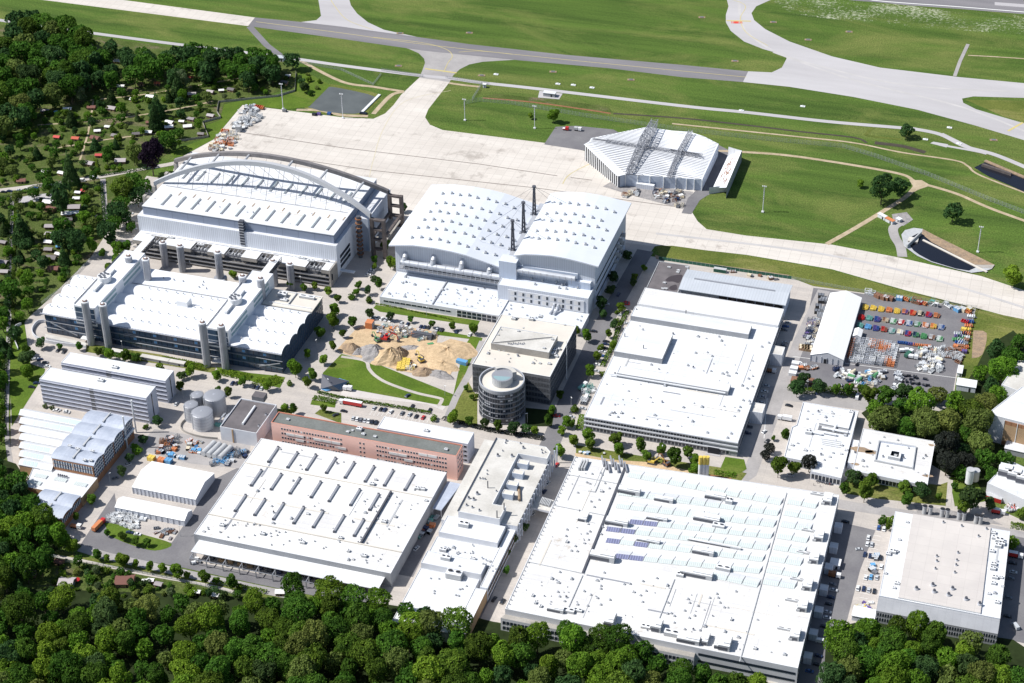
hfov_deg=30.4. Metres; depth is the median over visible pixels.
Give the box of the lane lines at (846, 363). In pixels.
[764,356,954,435]
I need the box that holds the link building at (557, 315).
[501,301,588,334]
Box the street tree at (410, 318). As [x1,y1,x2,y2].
[407,316,413,321]
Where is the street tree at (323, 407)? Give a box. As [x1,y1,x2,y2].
[320,404,326,410]
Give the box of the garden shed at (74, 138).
[71,136,79,140]
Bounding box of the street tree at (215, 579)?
[212,577,219,582]
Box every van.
[816,637,824,642]
[1011,622,1019,629]
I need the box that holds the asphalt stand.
[545,126,618,150]
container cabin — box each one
[877,212,886,220]
[885,216,895,224]
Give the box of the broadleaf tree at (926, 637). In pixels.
[920,629,940,660]
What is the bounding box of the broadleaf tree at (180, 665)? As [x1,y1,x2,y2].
[168,658,200,682]
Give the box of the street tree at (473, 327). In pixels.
[469,323,477,332]
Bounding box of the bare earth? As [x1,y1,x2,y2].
[575,453,709,475]
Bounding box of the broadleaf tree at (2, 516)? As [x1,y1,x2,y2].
[0,513,6,524]
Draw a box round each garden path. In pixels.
[39,101,212,124]
[51,133,155,148]
[51,554,233,591]
[79,101,93,159]
[91,75,256,99]
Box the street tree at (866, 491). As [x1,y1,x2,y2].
[859,477,873,502]
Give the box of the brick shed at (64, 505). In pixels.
[29,489,81,528]
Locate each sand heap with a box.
[341,343,359,354]
[371,347,407,365]
[395,346,407,355]
[407,342,477,364]
[412,367,433,376]
[426,359,458,371]
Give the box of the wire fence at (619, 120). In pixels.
[465,98,1023,213]
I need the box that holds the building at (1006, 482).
[986,462,1023,508]
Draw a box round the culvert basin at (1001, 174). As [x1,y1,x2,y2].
[974,160,1023,191]
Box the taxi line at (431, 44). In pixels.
[376,37,452,70]
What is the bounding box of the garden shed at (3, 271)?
[0,269,8,274]
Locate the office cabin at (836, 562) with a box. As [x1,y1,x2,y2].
[830,557,841,569]
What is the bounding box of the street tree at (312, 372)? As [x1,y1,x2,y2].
[308,367,316,378]
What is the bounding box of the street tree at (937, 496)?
[934,492,942,500]
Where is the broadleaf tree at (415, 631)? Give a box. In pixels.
[395,622,422,652]
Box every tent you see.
[115,496,192,525]
[132,461,214,505]
[852,327,862,340]
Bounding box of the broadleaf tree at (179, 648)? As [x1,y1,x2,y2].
[171,640,198,663]
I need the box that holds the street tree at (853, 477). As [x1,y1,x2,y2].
[845,469,861,484]
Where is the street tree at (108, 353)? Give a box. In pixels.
[103,348,113,358]
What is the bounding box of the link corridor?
[847,440,858,468]
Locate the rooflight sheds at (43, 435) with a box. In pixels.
[18,409,98,506]
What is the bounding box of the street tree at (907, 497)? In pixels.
[901,491,913,504]
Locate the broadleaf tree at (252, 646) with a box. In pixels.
[239,633,268,662]
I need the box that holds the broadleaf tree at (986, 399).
[974,392,997,410]
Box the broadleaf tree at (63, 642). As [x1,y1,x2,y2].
[53,637,69,660]
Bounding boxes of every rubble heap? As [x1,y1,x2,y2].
[401,345,418,349]
[430,369,453,379]
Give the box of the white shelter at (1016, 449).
[1004,440,1023,457]
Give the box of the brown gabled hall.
[986,387,1023,444]
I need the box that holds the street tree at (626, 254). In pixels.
[621,250,631,259]
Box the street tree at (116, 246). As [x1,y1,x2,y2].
[110,241,123,253]
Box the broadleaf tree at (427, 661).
[412,654,445,682]
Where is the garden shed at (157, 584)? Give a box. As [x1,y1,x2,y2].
[153,581,163,587]
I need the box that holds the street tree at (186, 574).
[183,571,190,578]
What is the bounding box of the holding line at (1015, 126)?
[1007,122,1022,130]
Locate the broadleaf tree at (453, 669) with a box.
[434,647,471,682]
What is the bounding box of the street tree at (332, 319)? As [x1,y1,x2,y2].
[326,311,338,328]
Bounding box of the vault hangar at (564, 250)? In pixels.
[388,184,630,316]
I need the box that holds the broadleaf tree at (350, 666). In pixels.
[339,657,358,675]
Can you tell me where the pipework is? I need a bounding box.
[214,413,228,426]
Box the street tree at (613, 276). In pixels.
[608,271,618,281]
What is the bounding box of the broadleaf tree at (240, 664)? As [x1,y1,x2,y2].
[233,655,256,682]
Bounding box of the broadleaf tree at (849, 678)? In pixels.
[834,674,856,682]
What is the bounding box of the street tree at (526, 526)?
[523,523,529,530]
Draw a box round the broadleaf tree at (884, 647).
[873,641,895,669]
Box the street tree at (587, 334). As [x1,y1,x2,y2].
[582,329,591,342]
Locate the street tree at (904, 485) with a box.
[898,479,911,493]
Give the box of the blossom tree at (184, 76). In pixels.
[176,69,190,86]
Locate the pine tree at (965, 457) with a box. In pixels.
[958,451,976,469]
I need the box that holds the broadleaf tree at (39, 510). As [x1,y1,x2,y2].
[31,502,56,530]
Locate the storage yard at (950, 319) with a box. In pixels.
[789,288,974,406]
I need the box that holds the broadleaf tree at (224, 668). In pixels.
[204,655,234,682]
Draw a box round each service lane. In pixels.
[247,26,282,55]
[888,221,906,256]
[946,145,986,154]
[953,44,969,75]
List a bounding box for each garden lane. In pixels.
[0,161,183,191]
[4,196,13,462]
[100,179,106,219]
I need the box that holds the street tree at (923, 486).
[913,481,930,497]
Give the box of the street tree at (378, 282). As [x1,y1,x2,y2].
[375,277,381,288]
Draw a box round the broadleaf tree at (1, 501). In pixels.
[0,498,4,515]
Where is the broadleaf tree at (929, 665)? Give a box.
[911,654,939,681]
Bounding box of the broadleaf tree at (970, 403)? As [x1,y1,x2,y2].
[958,398,984,421]
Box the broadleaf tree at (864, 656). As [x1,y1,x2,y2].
[853,644,878,678]
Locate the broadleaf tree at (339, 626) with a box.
[323,616,350,646]
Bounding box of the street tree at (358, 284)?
[354,280,361,287]
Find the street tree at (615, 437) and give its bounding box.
[608,431,622,443]
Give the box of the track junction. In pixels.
[910,180,929,191]
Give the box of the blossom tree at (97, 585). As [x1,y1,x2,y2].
[94,582,102,589]
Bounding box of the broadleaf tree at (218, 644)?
[204,630,228,656]
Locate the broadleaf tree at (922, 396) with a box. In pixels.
[904,386,936,417]
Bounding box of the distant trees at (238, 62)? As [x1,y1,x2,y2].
[0,10,1023,682]
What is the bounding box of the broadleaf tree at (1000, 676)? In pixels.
[987,664,1013,682]
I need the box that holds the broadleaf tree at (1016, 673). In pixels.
[1008,665,1023,682]
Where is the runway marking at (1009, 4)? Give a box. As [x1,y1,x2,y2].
[995,2,1023,6]
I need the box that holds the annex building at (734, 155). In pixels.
[709,147,741,196]
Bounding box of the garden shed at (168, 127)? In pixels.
[164,124,172,129]
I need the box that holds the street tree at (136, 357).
[131,353,139,362]
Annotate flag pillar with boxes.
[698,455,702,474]
[702,455,705,474]
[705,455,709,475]
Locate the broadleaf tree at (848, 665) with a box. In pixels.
[838,653,862,679]
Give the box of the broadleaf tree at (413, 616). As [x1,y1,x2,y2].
[398,610,427,635]
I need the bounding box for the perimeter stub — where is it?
[940,133,976,149]
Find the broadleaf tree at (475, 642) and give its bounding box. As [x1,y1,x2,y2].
[463,631,494,666]
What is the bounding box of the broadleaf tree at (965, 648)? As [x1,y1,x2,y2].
[955,639,975,660]
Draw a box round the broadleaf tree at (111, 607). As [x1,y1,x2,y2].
[91,596,119,626]
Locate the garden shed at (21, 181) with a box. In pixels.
[16,178,25,183]
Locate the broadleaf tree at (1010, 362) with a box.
[988,356,1018,385]
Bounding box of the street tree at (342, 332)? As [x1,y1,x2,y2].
[339,330,345,336]
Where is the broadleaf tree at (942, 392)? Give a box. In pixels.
[928,386,947,403]
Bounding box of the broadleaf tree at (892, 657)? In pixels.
[875,649,911,680]
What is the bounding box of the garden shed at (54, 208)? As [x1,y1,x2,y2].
[43,205,56,212]
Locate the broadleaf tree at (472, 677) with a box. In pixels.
[456,669,481,682]
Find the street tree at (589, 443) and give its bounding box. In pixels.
[585,439,594,448]
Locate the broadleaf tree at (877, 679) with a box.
[865,676,881,682]
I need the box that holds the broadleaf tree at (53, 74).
[46,69,66,97]
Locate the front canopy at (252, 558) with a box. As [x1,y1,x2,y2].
[189,540,384,593]
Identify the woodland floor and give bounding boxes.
[0,460,57,564]
[0,587,748,682]
[824,623,1023,682]
[862,330,1023,491]
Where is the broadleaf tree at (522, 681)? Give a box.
[517,679,530,682]
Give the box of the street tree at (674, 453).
[666,446,681,466]
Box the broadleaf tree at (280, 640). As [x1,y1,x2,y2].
[272,633,295,655]
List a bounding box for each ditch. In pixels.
[482,97,610,113]
[613,113,866,142]
[874,141,925,152]
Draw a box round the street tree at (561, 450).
[553,443,565,456]
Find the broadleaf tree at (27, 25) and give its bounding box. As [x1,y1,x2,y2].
[17,16,38,41]
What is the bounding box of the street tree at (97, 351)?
[93,347,101,355]
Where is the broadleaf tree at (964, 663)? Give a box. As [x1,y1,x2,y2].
[956,653,978,677]
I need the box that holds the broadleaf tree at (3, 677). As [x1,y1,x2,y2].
[0,671,9,682]
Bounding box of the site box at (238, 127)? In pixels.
[235,124,241,131]
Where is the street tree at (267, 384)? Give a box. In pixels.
[263,378,271,389]
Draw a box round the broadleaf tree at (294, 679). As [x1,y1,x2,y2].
[286,675,304,682]
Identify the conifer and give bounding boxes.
[0,222,9,237]
[0,334,9,351]
[6,347,14,359]
[9,562,23,589]
[11,210,34,247]
[15,248,24,260]
[16,579,24,591]
[32,145,42,160]
[57,245,70,266]
[61,149,80,188]
[65,109,77,127]
[89,136,101,151]
[105,89,118,105]
[112,136,119,149]
[134,111,140,121]
[147,91,165,119]
[148,100,163,132]
[165,88,173,102]
[170,69,185,99]
[201,51,215,85]
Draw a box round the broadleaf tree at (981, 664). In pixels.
[966,660,996,682]
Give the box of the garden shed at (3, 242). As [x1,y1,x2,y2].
[0,240,6,245]
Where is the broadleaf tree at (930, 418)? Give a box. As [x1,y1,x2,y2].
[910,405,941,439]
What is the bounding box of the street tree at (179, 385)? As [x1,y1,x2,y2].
[176,381,184,390]
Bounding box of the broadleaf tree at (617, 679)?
[601,670,634,682]
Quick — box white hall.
[584,288,784,456]
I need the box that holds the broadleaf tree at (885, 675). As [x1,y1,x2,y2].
[880,664,909,682]
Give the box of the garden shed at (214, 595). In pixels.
[211,592,219,598]
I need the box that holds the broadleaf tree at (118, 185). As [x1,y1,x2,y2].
[109,176,136,202]
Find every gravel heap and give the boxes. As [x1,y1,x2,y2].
[352,348,361,354]
[360,344,384,362]
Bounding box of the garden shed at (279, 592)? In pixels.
[275,589,284,595]
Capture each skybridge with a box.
[134,235,155,252]
[261,255,281,272]
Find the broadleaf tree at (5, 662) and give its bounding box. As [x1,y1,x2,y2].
[0,658,18,678]
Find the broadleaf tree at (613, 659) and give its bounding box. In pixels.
[602,650,627,676]
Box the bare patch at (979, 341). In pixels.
[972,330,986,357]
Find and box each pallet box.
[147,454,155,461]
[157,456,165,462]
[164,457,172,464]
[426,528,432,534]
[429,522,435,527]
[817,311,822,317]
[818,298,824,303]
[819,306,825,311]
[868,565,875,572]
[873,292,881,298]
[878,293,886,300]
[887,295,894,301]
[896,295,902,301]
[953,306,960,312]
[959,305,966,312]
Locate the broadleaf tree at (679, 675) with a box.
[664,667,692,682]
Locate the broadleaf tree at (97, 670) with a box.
[80,661,110,682]
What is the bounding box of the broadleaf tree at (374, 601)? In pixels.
[364,587,392,612]
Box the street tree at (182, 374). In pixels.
[176,371,186,378]
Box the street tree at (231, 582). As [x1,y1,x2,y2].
[226,573,237,589]
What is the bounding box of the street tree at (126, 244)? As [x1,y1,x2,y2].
[122,239,130,250]
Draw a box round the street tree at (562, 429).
[557,425,565,434]
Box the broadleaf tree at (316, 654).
[297,642,327,673]
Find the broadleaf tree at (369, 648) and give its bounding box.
[349,638,379,670]
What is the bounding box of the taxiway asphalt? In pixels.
[248,18,747,81]
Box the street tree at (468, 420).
[465,416,473,424]
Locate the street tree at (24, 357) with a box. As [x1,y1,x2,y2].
[17,350,35,364]
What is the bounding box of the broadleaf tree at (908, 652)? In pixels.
[897,648,916,668]
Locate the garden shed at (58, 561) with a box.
[54,558,64,565]
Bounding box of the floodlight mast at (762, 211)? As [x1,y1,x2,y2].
[761,185,766,212]
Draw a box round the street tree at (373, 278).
[370,275,379,282]
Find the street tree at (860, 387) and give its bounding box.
[857,384,867,392]
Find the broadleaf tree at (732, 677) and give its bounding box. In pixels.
[727,671,747,682]
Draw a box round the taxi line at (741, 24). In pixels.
[738,1,767,45]
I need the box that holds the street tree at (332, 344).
[329,340,336,349]
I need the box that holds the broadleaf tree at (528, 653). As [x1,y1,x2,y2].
[509,641,535,672]
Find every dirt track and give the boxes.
[296,109,367,116]
[301,61,403,91]
[371,91,403,113]
[449,82,479,86]
[672,123,1023,192]
[718,150,1023,221]
[826,183,919,244]
[968,55,1023,58]
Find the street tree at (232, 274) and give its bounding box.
[228,270,236,278]
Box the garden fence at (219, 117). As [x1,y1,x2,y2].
[179,75,295,140]
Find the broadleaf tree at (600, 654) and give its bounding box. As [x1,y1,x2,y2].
[587,649,606,675]
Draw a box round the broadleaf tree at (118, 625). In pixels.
[112,617,129,637]
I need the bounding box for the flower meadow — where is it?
[774,0,1023,33]
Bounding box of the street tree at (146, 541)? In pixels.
[143,538,150,545]
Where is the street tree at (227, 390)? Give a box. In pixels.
[224,386,231,395]
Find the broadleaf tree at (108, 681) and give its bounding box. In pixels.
[98,677,116,682]
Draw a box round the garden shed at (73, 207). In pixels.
[67,204,80,210]
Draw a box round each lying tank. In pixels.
[200,440,216,455]
[206,442,221,457]
[211,443,227,457]
[217,445,233,459]
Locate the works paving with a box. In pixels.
[11,176,1023,682]
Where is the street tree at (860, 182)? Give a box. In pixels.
[857,179,863,186]
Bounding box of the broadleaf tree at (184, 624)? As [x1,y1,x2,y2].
[173,611,201,641]
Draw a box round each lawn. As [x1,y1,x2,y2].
[10,322,30,416]
[12,363,44,424]
[85,345,215,372]
[104,523,171,550]
[216,367,284,387]
[277,408,297,413]
[311,400,335,407]
[315,409,340,422]
[323,330,481,405]
[374,305,479,324]
[455,374,476,424]
[525,408,554,425]
[576,445,745,479]
[720,457,746,473]
[844,479,947,505]
[949,477,984,505]
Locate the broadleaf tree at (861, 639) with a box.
[845,632,868,650]
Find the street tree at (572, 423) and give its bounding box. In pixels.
[567,419,574,427]
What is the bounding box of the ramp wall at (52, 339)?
[31,319,86,348]
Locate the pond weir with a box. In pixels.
[359,94,380,114]
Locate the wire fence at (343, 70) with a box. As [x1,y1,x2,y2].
[300,61,380,83]
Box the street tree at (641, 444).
[636,436,645,453]
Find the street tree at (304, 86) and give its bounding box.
[299,82,309,92]
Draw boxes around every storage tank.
[183,399,197,422]
[190,389,203,405]
[191,405,213,431]
[203,388,226,417]
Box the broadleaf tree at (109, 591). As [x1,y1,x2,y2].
[97,586,123,614]
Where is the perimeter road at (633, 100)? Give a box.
[0,19,1023,167]
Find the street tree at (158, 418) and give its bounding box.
[152,415,162,425]
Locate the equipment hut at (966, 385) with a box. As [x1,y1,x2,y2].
[956,377,976,392]
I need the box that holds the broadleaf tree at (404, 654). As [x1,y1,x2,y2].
[383,646,409,678]
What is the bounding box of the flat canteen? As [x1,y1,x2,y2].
[784,402,858,484]
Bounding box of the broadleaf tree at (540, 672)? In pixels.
[527,666,553,682]
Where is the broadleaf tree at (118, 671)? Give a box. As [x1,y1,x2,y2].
[108,661,132,682]
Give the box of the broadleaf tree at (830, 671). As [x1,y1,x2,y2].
[815,661,845,682]
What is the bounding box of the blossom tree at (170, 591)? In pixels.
[166,587,175,597]
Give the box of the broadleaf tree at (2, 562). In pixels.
[0,555,6,578]
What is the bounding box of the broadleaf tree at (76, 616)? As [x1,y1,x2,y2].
[61,611,90,639]
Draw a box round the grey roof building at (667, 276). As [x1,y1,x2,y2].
[646,261,689,292]
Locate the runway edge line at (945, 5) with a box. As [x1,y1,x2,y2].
[873,0,1021,11]
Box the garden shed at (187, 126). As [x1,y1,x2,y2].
[183,124,191,129]
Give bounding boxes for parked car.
[814,653,822,657]
[1003,614,1011,618]
[1004,595,1012,599]
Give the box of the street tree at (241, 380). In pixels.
[238,375,246,384]
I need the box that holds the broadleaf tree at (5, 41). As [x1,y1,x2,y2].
[0,35,13,52]
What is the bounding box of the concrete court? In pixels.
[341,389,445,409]
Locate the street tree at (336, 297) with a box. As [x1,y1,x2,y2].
[333,294,341,301]
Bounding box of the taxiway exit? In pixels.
[305,0,414,36]
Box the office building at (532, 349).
[472,314,576,404]
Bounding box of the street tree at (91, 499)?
[86,494,95,504]
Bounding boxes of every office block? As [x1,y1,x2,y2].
[132,230,337,286]
[271,412,462,479]
[377,416,474,462]
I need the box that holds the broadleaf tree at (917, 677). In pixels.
[900,668,930,682]
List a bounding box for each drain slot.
[229,130,556,175]
[306,160,673,206]
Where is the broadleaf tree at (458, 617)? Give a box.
[441,605,473,638]
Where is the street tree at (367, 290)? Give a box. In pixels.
[364,285,370,293]
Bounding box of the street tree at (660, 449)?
[656,442,666,453]
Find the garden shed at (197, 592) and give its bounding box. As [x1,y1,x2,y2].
[193,590,200,595]
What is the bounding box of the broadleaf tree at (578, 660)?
[565,651,592,680]
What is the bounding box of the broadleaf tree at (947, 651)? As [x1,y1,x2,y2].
[933,645,960,669]
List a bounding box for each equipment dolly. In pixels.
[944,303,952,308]
[1007,507,1017,512]
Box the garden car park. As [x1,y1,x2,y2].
[19,194,51,202]
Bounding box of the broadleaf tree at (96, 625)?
[89,616,112,642]
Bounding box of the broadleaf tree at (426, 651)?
[416,645,435,672]
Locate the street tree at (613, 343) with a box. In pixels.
[610,340,616,349]
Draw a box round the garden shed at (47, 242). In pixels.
[43,239,52,244]
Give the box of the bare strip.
[655,255,788,275]
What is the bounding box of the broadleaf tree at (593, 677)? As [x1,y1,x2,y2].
[585,662,609,682]
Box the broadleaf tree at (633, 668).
[621,657,645,682]
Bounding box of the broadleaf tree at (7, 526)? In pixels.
[0,515,22,540]
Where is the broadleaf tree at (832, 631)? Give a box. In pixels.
[822,619,855,659]
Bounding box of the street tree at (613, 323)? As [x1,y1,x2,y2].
[610,319,617,328]
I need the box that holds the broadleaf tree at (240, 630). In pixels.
[229,609,250,637]
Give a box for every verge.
[53,550,266,596]
[655,246,1023,378]
[967,100,1023,120]
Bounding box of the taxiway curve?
[726,0,1023,139]
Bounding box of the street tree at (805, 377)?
[797,372,810,383]
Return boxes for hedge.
[0,181,61,196]
[1,317,14,423]
[5,198,11,310]
[10,202,17,312]
[64,237,68,275]
[77,116,115,121]
[83,563,91,586]
[93,158,98,173]
[93,564,100,582]
[98,167,150,175]
[99,182,105,220]
[100,347,143,361]
[162,356,207,369]
[192,78,233,80]
[192,82,233,87]
[215,580,267,592]
[219,368,252,379]
[252,374,282,385]
[312,395,336,403]
[317,390,430,413]
[375,303,452,319]
[441,416,543,439]
[575,414,584,429]
[600,310,628,366]
[714,469,736,477]
[787,384,856,396]
[1010,521,1023,530]
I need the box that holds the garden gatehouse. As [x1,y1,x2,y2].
[278,55,284,61]
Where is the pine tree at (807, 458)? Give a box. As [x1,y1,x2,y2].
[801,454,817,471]
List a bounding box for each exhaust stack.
[922,504,927,514]
[928,505,932,514]
[940,507,944,517]
[945,508,949,517]
[957,510,961,519]
[961,511,966,520]
[973,514,978,523]
[978,514,983,524]
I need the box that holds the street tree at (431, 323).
[428,320,435,326]
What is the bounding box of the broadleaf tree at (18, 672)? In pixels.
[5,661,38,682]
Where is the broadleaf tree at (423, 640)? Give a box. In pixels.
[409,636,433,659]
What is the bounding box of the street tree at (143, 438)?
[137,434,148,444]
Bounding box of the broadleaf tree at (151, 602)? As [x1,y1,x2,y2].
[134,593,159,621]
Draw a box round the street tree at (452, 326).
[449,321,455,330]
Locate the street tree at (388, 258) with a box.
[386,255,392,267]
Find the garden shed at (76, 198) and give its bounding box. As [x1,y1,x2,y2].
[72,196,80,200]
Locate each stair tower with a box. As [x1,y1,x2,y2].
[81,299,94,345]
[98,302,112,348]
[124,254,132,262]
[141,257,152,286]
[159,240,168,267]
[176,243,185,272]
[198,320,210,367]
[214,250,226,280]
[217,323,229,370]
[238,274,246,283]
[256,276,266,305]
[269,259,277,286]
[286,262,295,291]
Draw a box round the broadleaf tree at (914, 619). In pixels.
[906,609,929,641]
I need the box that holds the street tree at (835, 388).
[831,383,840,395]
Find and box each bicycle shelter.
[112,348,122,354]
[140,354,169,363]
[168,359,185,366]
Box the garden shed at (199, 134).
[197,132,204,136]
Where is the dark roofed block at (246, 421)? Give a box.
[220,391,276,445]
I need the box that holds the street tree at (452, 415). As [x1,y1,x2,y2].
[447,409,457,422]
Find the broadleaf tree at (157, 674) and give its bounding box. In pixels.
[146,661,167,682]
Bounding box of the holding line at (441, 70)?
[425,68,456,72]
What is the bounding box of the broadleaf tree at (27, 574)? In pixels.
[14,553,36,583]
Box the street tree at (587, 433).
[582,427,595,439]
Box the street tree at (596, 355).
[593,351,600,359]
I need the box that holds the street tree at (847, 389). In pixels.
[842,383,854,394]
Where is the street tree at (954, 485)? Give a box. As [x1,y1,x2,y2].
[951,482,957,489]
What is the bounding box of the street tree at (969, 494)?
[959,485,986,513]
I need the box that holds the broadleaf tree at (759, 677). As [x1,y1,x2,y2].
[746,671,767,682]
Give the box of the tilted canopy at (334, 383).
[321,374,348,390]
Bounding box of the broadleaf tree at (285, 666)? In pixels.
[274,652,298,682]
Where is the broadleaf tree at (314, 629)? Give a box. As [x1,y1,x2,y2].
[301,619,330,649]
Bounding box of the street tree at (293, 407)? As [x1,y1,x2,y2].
[289,403,296,412]
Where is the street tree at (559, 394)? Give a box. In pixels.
[556,390,563,398]
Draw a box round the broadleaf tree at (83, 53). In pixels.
[67,48,94,70]
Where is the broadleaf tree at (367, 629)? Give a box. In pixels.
[347,623,373,645]
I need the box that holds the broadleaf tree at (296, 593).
[283,590,307,617]
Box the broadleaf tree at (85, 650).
[72,642,98,667]
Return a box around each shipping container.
[365,319,374,328]
[456,358,467,365]
[713,266,726,273]
[788,370,796,375]
[790,365,797,371]
[791,360,799,365]
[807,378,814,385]
[984,491,1001,503]
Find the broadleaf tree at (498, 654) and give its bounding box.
[491,639,515,666]
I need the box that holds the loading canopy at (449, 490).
[432,481,459,517]
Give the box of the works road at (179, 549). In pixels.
[81,468,367,601]
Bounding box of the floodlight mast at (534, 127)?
[532,106,535,128]
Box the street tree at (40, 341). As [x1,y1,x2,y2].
[35,336,44,346]
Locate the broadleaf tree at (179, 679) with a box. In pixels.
[170,671,197,682]
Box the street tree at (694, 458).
[689,453,698,463]
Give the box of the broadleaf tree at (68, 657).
[46,650,83,682]
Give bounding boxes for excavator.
[371,331,380,342]
[380,332,399,341]
[415,350,424,363]
[647,456,665,465]
[656,453,670,466]
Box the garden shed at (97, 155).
[94,153,101,157]
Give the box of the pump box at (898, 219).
[896,216,902,221]
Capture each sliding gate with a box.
[382,68,423,76]
[446,76,489,83]
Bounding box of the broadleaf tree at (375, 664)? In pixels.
[365,657,388,682]
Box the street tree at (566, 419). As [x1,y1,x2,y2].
[562,415,571,427]
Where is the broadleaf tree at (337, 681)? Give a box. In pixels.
[328,679,348,682]
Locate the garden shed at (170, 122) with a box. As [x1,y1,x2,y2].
[165,120,173,124]
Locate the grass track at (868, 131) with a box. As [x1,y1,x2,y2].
[864,128,900,139]
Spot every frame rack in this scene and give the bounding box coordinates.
[209,460,216,466]
[233,450,240,457]
[581,388,588,393]
[868,289,875,295]
[911,296,921,304]
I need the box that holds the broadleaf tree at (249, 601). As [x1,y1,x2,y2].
[242,588,264,615]
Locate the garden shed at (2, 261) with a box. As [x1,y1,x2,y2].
[0,259,8,264]
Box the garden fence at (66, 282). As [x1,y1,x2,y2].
[42,258,90,301]
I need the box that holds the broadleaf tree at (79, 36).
[73,26,96,46]
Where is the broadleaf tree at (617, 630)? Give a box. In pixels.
[601,623,633,654]
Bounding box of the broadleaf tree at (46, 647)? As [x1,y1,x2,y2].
[31,639,55,668]
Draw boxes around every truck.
[70,523,81,529]
[91,517,105,531]
[339,398,362,407]
[343,385,352,391]
[574,126,581,130]
[578,381,587,389]
[767,368,776,373]
[777,414,791,421]
[828,570,840,578]
[899,347,908,352]
[904,348,913,357]
[908,354,917,359]
[991,507,1005,514]
[1008,550,1023,558]
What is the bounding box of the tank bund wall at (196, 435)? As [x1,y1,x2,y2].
[180,419,217,438]
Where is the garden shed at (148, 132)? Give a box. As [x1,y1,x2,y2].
[144,130,152,134]
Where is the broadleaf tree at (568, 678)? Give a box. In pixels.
[555,673,581,682]
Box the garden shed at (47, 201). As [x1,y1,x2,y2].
[42,199,53,205]
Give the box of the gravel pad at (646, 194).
[603,182,692,208]
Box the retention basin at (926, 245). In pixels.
[901,228,993,272]
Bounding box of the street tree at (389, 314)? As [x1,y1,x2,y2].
[386,311,394,319]
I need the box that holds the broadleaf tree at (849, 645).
[830,637,859,663]
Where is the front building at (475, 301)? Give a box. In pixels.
[380,271,507,322]
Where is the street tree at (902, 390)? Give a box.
[895,383,913,399]
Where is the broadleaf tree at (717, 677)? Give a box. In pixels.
[708,671,727,682]
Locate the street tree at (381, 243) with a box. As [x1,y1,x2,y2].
[380,240,389,248]
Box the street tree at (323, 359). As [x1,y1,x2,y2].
[319,354,327,363]
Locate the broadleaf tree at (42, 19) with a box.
[29,12,54,32]
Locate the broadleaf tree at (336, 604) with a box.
[319,592,342,616]
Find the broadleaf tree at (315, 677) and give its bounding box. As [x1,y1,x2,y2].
[302,670,327,682]
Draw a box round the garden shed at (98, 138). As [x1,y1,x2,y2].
[89,135,100,140]
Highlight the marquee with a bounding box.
[810,291,861,365]
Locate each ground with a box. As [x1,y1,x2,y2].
[0,0,1023,622]
[0,24,297,329]
[3,557,252,596]
[337,324,470,375]
[892,212,912,225]
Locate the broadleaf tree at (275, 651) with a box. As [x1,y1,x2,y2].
[250,641,285,676]
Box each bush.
[0,348,5,356]
[4,221,9,228]
[12,174,19,181]
[16,268,23,277]
[20,130,29,136]
[24,154,33,161]
[28,200,35,207]
[32,127,38,132]
[35,269,44,276]
[36,212,42,218]
[38,286,45,291]
[42,168,51,175]
[43,110,52,115]
[45,232,51,239]
[46,207,52,213]
[51,577,58,584]
[56,118,63,124]
[57,275,66,281]
[57,569,66,577]
[59,126,65,131]
[60,109,68,115]
[68,198,75,203]
[70,149,77,154]
[73,567,79,574]
[79,131,87,135]
[79,160,87,165]
[80,204,87,210]
[81,184,88,191]
[83,101,90,107]
[83,574,95,583]
[84,190,94,196]
[100,566,111,574]
[103,579,115,588]
[109,126,116,132]
[114,133,121,140]
[116,122,123,128]
[119,570,131,575]
[129,583,136,591]
[130,95,138,102]
[130,443,142,454]
[131,589,140,596]
[139,579,150,586]
[143,96,151,102]
[143,583,152,593]
[186,586,196,596]
[191,93,200,100]
[210,586,218,592]
[216,590,227,599]
[276,82,285,88]
[298,78,305,83]
[430,414,437,421]
[570,404,578,412]
[597,344,603,349]
[781,429,789,438]
[878,515,887,524]
[886,515,893,525]
[1008,535,1019,549]
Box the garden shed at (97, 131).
[94,129,100,133]
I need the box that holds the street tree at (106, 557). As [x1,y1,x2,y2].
[104,554,109,560]
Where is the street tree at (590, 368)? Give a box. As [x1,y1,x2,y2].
[585,364,594,375]
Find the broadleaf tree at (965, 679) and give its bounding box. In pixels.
[954,673,985,682]
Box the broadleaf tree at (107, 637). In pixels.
[94,624,120,652]
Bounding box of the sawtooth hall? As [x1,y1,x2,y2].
[501,455,842,682]
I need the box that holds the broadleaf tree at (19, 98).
[8,93,31,106]
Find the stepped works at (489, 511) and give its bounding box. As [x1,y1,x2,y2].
[393,437,557,642]
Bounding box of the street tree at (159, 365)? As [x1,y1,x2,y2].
[155,363,164,368]
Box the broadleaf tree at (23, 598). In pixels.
[1,591,38,627]
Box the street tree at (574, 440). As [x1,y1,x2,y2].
[569,434,578,445]
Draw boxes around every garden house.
[57,576,76,588]
[114,574,135,587]
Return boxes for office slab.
[39,367,158,423]
[61,352,176,402]
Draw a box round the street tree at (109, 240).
[105,235,115,244]
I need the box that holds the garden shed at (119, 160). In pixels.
[114,158,125,163]
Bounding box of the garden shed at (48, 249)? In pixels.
[43,247,53,252]
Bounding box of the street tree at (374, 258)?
[371,255,377,262]
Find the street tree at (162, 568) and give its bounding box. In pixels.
[157,562,166,573]
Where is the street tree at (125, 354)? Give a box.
[120,348,131,359]
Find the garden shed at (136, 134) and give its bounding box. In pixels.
[132,132,139,136]
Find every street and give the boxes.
[77,545,285,597]
[399,481,455,576]
[479,438,560,617]
[544,249,652,440]
[743,289,1023,537]
[767,386,873,410]
[797,521,874,682]
[997,535,1023,642]
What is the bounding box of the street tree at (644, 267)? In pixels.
[641,264,647,270]
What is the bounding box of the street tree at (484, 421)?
[480,418,489,427]
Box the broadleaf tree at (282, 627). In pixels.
[273,616,296,635]
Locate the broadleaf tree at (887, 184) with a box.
[869,173,896,204]

